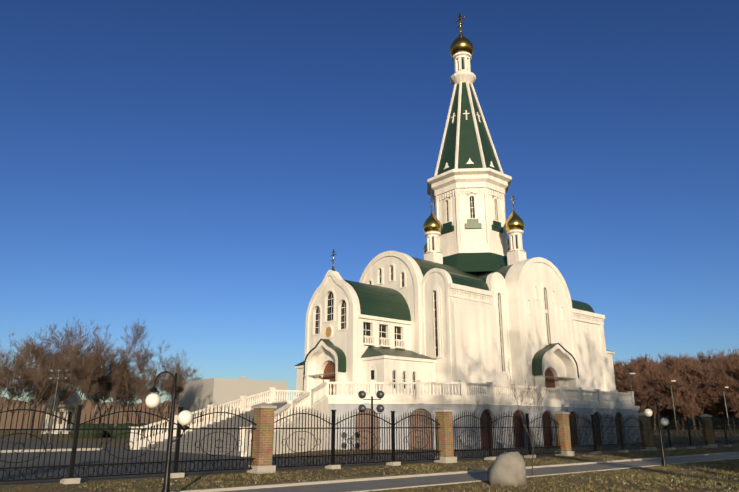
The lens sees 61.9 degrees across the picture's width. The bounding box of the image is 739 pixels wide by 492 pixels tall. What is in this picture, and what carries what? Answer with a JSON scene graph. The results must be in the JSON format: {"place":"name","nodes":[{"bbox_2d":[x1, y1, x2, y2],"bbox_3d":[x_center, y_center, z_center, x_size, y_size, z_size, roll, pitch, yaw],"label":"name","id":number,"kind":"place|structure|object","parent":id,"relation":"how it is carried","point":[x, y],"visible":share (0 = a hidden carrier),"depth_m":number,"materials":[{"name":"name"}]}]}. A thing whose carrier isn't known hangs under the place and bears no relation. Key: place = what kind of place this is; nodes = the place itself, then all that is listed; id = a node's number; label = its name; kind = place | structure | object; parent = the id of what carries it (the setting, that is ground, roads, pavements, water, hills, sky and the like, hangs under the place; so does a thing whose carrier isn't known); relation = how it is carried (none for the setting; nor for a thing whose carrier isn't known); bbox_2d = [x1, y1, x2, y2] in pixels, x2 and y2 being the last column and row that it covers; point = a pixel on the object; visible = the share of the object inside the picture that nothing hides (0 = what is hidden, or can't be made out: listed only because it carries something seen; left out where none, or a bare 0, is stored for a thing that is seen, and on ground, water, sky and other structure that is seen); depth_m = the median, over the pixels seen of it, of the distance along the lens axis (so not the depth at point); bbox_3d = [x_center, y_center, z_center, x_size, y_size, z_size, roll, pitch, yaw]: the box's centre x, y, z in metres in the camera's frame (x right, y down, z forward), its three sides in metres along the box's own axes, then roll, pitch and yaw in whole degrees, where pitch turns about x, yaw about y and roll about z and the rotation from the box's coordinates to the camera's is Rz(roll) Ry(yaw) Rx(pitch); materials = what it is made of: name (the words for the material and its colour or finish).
{"place":"outdoors","nodes":[
{"label":"outdoors","id":0,"kind":"place"},
{"bbox_2d":[0,376,738,491],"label":"pavement","id":1,"kind":"structure","parent":0,"point":[199,395],"depth_m":26.73,"materials":[{"name":"concrete"}]},
{"bbox_2d":[0,427,738,491],"bbox_3d":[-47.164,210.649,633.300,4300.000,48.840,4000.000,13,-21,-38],"label":"ground","id":2,"kind":"structure","parent":0,"point":[41,486],"depth_m":20.29,"materials":[{"name":"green plant"}]},
{"bbox_2d":[0,357,16,391],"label":"bare tree","id":3,"kind":"object","parent":2,"relation":"on","point":[3,386],"visible":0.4,"depth_m":103.47,"materials":[{"name":"brown plant"}]},
{"bbox_2d":[0,356,39,432],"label":"bare tree","id":4,"kind":"object","parent":2,"relation":"on","point":[15,387],"visible":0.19,"depth_m":111.45,"materials":[{"name":"brown plant"}]},
{"bbox_2d":[0,332,41,411],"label":"bare tree","id":5,"kind":"object","parent":2,"relation":"on","point":[19,365],"visible":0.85,"depth_m":87.31,"materials":[{"name":"brown plant"}]},
{"bbox_2d":[3,369,50,412],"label":"bare tree","id":6,"kind":"object","parent":2,"relation":"on","point":[29,399],"visible":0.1,"depth_m":129.64,"materials":[{"name":"brown plant"}]},
{"bbox_2d":[0,349,69,434],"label":"bare tree","id":7,"kind":"object","parent":2,"relation":"on","point":[17,386],"visible":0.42,"depth_m":97.40,"materials":[{"name":"brown plant"}]},
{"bbox_2d":[2,341,88,431],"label":"bare tree","id":8,"kind":"object","parent":2,"relation":"on","point":[64,392],"visible":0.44,"depth_m":100.39,"materials":[{"name":"brown plant"}]},
{"bbox_2d":[30,380,84,400],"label":"bare tree","id":9,"kind":"object","parent":2,"relation":"on","point":[53,389],"visible":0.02,"depth_m":112.53,"materials":[{"name":"brown plant"}]},
{"bbox_2d":[13,318,104,437],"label":"bare tree","id":10,"kind":"object","parent":2,"relation":"on","point":[45,375],"visible":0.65,"depth_m":73.10,"materials":[{"name":"brown plant"}]},
{"bbox_2d":[48,369,69,442],"bbox_3d":[-26.996,13.656,52.788,1.748,6.181,0.395,-1,-16,3],"label":"floodlight mast","id":11,"kind":"object","parent":2,"relation":"on","point":[58,377],"visible":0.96,"depth_m":53.29,"materials":[{"name":"grey metal"}]},
{"bbox_2d":[41,390,82,433],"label":"gazebo","id":12,"kind":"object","parent":2,"relation":"on","point":[69,406],"visible":0.5,"depth_m":104.92,"materials":[{"name":"white painted plaster"},{"name":"stone"}]},
{"bbox_2d":[26,328,99,436],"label":"bare tree","id":13,"kind":"object","parent":2,"relation":"on","point":[53,393],"visible":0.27,"depth_m":81.02,"materials":[{"name":"brown plant"}]},
{"bbox_2d":[68,384,105,426],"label":"bare tree","id":14,"kind":"object","parent":2,"relation":"on","point":[87,398],"visible":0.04,"depth_m":128.38,"materials":[{"name":"brown plant"}]},
{"bbox_2d":[0,397,177,428],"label":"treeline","id":15,"kind":"object","parent":2,"relation":"on","point":[88,408],"visible":0.25,"depth_m":217.85,"materials":[{"name":"brown"}]},
{"bbox_2d":[51,324,128,426],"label":"bare tree","id":16,"kind":"object","parent":2,"relation":"on","point":[87,365],"visible":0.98,"depth_m":71.16,"materials":[{"name":"brown plant"}]},
{"bbox_2d":[85,384,114,422],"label":"bare tree","id":17,"kind":"object","parent":2,"relation":"on","point":[93,404],"visible":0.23,"depth_m":137.80,"materials":[{"name":"brown plant"}]},
{"bbox_2d":[66,376,137,422],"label":"bare tree","id":18,"kind":"object","parent":2,"relation":"on","point":[121,404],"visible":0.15,"depth_m":103.36,"materials":[{"name":"brown plant"}]},
{"bbox_2d":[91,321,156,426],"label":"bare tree","id":19,"kind":"object","parent":2,"relation":"on","point":[116,373],"visible":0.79,"depth_m":75.33,"materials":[{"name":"brown plant"}]},
{"bbox_2d":[92,341,157,423],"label":"bare tree","id":20,"kind":"object","parent":2,"relation":"on","point":[124,386],"visible":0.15,"depth_m":93.22,"materials":[{"name":"brown plant"}]},
{"bbox_2d":[112,390,142,422],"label":"bare tree","id":21,"kind":"object","parent":2,"relation":"on","point":[126,404],"visible":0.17,"depth_m":156.23,"materials":[{"name":"brown plant"}]},
{"bbox_2d":[117,363,161,422],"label":"bare tree","id":22,"kind":"object","parent":2,"relation":"on","point":[132,375],"visible":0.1,"depth_m":105.70,"materials":[{"name":"brown plant"}]},
{"bbox_2d":[125,378,165,423],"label":"bare tree","id":23,"kind":"object","parent":2,"relation":"on","point":[144,398],"visible":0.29,"depth_m":141.95,"materials":[{"name":"brown plant"}]},
{"bbox_2d":[123,339,199,420],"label":"bare tree","id":24,"kind":"object","parent":2,"relation":"on","point":[170,383],"visible":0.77,"depth_m":84.26,"materials":[{"name":"brown plant"}]},
{"bbox_2d":[145,371,192,491],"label":"lamp post","id":25,"kind":"object","parent":2,"relation":"on","point":[153,400],"visible":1,"depth_m":13.92,"materials":[{"name":"black metal"}]},
{"bbox_2d":[152,354,200,418],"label":"bare tree","id":26,"kind":"object","parent":2,"relation":"on","point":[163,391],"visible":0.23,"depth_m":100.81,"materials":[{"name":"brown plant"}]},
{"bbox_2d":[0,400,738,483],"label":"fence with pillars","id":27,"kind":"object","parent":2,"relation":"on","point":[262,428],"visible":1,"depth_m":22.92,"materials":[{"name":"black metal"}]},
{"bbox_2d":[1,446,738,491],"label":"grass tufts","id":28,"kind":"object","parent":2,"relation":"on","point":[648,476],"visible":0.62,"depth_m":20.33,"materials":[{"name":"brown"}]},
{"bbox_2d":[358,391,383,458],"bbox_3d":[0.078,8.154,28.145,1.221,3.021,0.359,0,-16,2],"label":"lamp post","id":29,"kind":"object","parent":2,"relation":"on","point":[379,395],"visible":0.88,"depth_m":28.32,"materials":[{"name":"grey metal"}]},
{"bbox_2d":[130,397,640,456],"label":"terrace and stairs","id":30,"kind":"structure","parent":2,"relation":"on","point":[480,408],"depth_m":39.43,"materials":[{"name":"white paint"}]},
{"bbox_2d":[129,380,634,450],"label":"balustrades","id":31,"kind":"object","parent":30,"relation":"on","point":[310,397],"visible":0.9,"depth_m":40.70,"materials":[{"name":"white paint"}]},
{"bbox_2d":[295,13,615,399],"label":"church","id":32,"kind":"structure","parent":30,"relation":"on","point":[475,295],"depth_m":51.56,"materials":[{"name":"white paint"}]},
{"bbox_2d":[487,451,525,485],"bbox_3d":[4.146,6.676,18.536,1.487,0.943,1.080,13,-21,-38],"label":"memorial boulder","id":33,"kind":"object","parent":2,"relation":"on","point":[506,468],"visible":0.96,"depth_m":18.11,"materials":[{"name":"grey stone"}]},
{"bbox_2d":[508,361,547,474],"bbox_3d":[5.590,5.897,21.158,1.466,4.397,1.651,7,-18,-23],"label":"sapling","id":34,"kind":"object","parent":2,"relation":"on","point":[519,410],"visible":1,"depth_m":21.36,"materials":[{"name":"brown plant"}]},
{"bbox_2d":[614,363,625,375],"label":"tree","id":35,"kind":"object","parent":2,"relation":"on","point":[615,374],"visible":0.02,"depth_m":207.81,"materials":[{"name":"brown plant"}]},
{"bbox_2d":[614,375,640,390],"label":"tree","id":36,"kind":"object","parent":2,"relation":"on","point":[622,384],"visible":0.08,"depth_m":173.18,"materials":[{"name":"brown plant"}]},
{"bbox_2d":[615,354,653,367],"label":"tree","id":37,"kind":"object","parent":2,"relation":"on","point":[619,362],"depth_m":280.67,"materials":[{"name":"brown plant"}]},
{"bbox_2d":[615,369,655,412],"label":"tree","id":38,"kind":"object","parent":2,"relation":"on","point":[624,389],"visible":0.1,"depth_m":173.84,"materials":[{"name":"brown plant"}]},
{"bbox_2d":[613,360,657,411],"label":"tree","id":39,"kind":"object","parent":2,"relation":"on","point":[649,369],"visible":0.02,"depth_m":184.80,"materials":[{"name":"brown plant"}]},
{"bbox_2d":[615,355,683,415],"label":"tree","id":40,"kind":"object","parent":2,"relation":"on","point":[641,398],"visible":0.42,"depth_m":173.66,"materials":[{"name":"brown plant"}]},
{"bbox_2d":[626,355,679,428],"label":"tree","id":41,"kind":"object","parent":2,"relation":"on","point":[658,363],"depth_m":243.32,"materials":[{"name":"brown plant"}]},
{"bbox_2d":[644,397,668,466],"bbox_3d":[12.355,7.926,26.340,1.120,2.868,0.340,4,-17,-15],"label":"lamp post","id":42,"kind":"object","parent":2,"relation":"on","point":[649,413],"visible":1,"depth_m":26.38,"materials":[{"name":"black metal"}]},
{"bbox_2d":[634,367,686,428],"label":"tree","id":43,"kind":"object","parent":2,"relation":"on","point":[662,386],"visible":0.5,"depth_m":168.17,"materials":[{"name":"brown plant"}]},
{"bbox_2d":[634,351,690,373],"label":"tree","id":44,"kind":"object","parent":2,"relation":"on","point":[667,361],"depth_m":193.13,"materials":[{"name":"brown plant"}]},
{"bbox_2d":[652,408,672,428],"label":"tree","id":45,"kind":"object","parent":2,"relation":"on","point":[662,413],"visible":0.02,"depth_m":178.60,"materials":[{"name":"brown plant"}]},
{"bbox_2d":[641,367,687,428],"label":"tree","id":46,"kind":"object","parent":2,"relation":"on","point":[666,378],"visible":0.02,"depth_m":175.68,"materials":[{"name":"brown plant"}]},
{"bbox_2d":[639,358,697,428],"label":"tree","id":47,"kind":"object","parent":2,"relation":"on","point":[643,367],"depth_m":190.22,"materials":[{"name":"brown plant"}]},
{"bbox_2d":[662,397,685,429],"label":"tree","id":48,"kind":"object","parent":2,"relation":"on","point":[679,414],"visible":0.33,"depth_m":175.66,"materials":[{"name":"brown plant"}]},
{"bbox_2d":[659,364,693,429],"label":"tree","id":49,"kind":"object","parent":2,"relation":"on","point":[680,375],"depth_m":184.64,"materials":[{"name":"brown plant"}]},
{"bbox_2d":[630,373,730,435],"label":"street lamps","id":50,"kind":"object","parent":2,"relation":"on","point":[673,401],"visible":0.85,"depth_m":81.34,"materials":[{"name":"grey metal"}]},
{"bbox_2d":[664,387,701,427],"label":"tree","id":51,"kind":"object","parent":2,"relation":"on","point":[688,408],"visible":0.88,"depth_m":168.93,"materials":[{"name":"brown plant"}]},
{"bbox_2d":[660,355,721,429],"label":"tree","id":52,"kind":"object","parent":2,"relation":"on","point":[685,369],"visible":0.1,"depth_m":176.11,"materials":[{"name":"brown plant"}]},
{"bbox_2d":[653,418,736,425],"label":"woods","id":53,"kind":"object","parent":2,"relation":"on","point":[715,420],"depth_m":338.08,"materials":[{"name":"brown plant"}]},
{"bbox_2d":[686,400,708,428],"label":"tree","id":54,"kind":"object","parent":2,"relation":"on","point":[700,409],"visible":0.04,"depth_m":177.94,"materials":[{"name":"brown plant"}]},
{"bbox_2d":[678,350,718,367],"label":"tree","id":55,"kind":"object","parent":2,"relation":"on","point":[705,360],"depth_m":263.89,"materials":[{"name":"brown plant"}]},
{"bbox_2d":[678,361,726,416],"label":"tree","id":56,"kind":"object","parent":2,"relation":"on","point":[705,393],"visible":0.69,"depth_m":172.81,"materials":[{"name":"brown plant"}]},
{"bbox_2d":[680,358,734,409],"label":"tree","id":57,"kind":"object","parent":2,"relation":"on","point":[700,365],"visible":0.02,"depth_m":203.95,"materials":[{"name":"brown plant"}]},
{"bbox_2d":[698,406,721,427],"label":"tree","id":58,"kind":"object","parent":2,"relation":"on","point":[713,416],"depth_m":182.86,"materials":[{"name":"brown plant"}]},
{"bbox_2d":[703,356,737,429],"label":"tree","id":59,"kind":"object","parent":2,"relation":"on","point":[723,365],"visible":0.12,"depth_m":195.31,"materials":[{"name":"brown plant"}]},
{"bbox_2d":[704,355,738,415],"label":"tree","id":60,"kind":"object","parent":2,"relation":"on","point":[733,387],"visible":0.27,"depth_m":169.90,"materials":[{"name":"brown plant"}]},
{"bbox_2d":[709,364,738,417],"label":"tree","id":61,"kind":"object","parent":2,"relation":"on","point":[733,402],"visible":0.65,"depth_m":169.42,"materials":[{"name":"brown plant"}]},
{"bbox_2d":[716,348,732,364],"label":"tree","id":62,"kind":"object","parent":2,"relation":"on","point":[721,353],"depth_m":292.44,"materials":[{"name":"brown plant"}]},
{"bbox_2d":[716,409,734,427],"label":"tree","id":63,"kind":"object","parent":2,"relation":"on","point":[725,414],"visible":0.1,"depth_m":199.81,"materials":[{"name":"brown plant"}]},
{"bbox_2d":[726,348,738,381],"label":"tree","id":64,"kind":"object","parent":2,"relation":"on","point":[735,355],"visible":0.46,"depth_m":179.41,"materials":[{"name":"brown plant"}]},
{"bbox_2d":[0,0,738,409],"label":"sky","id":65,"kind":"structure","parent":0,"point":[195,171],"materials":[{"name":"blue"}]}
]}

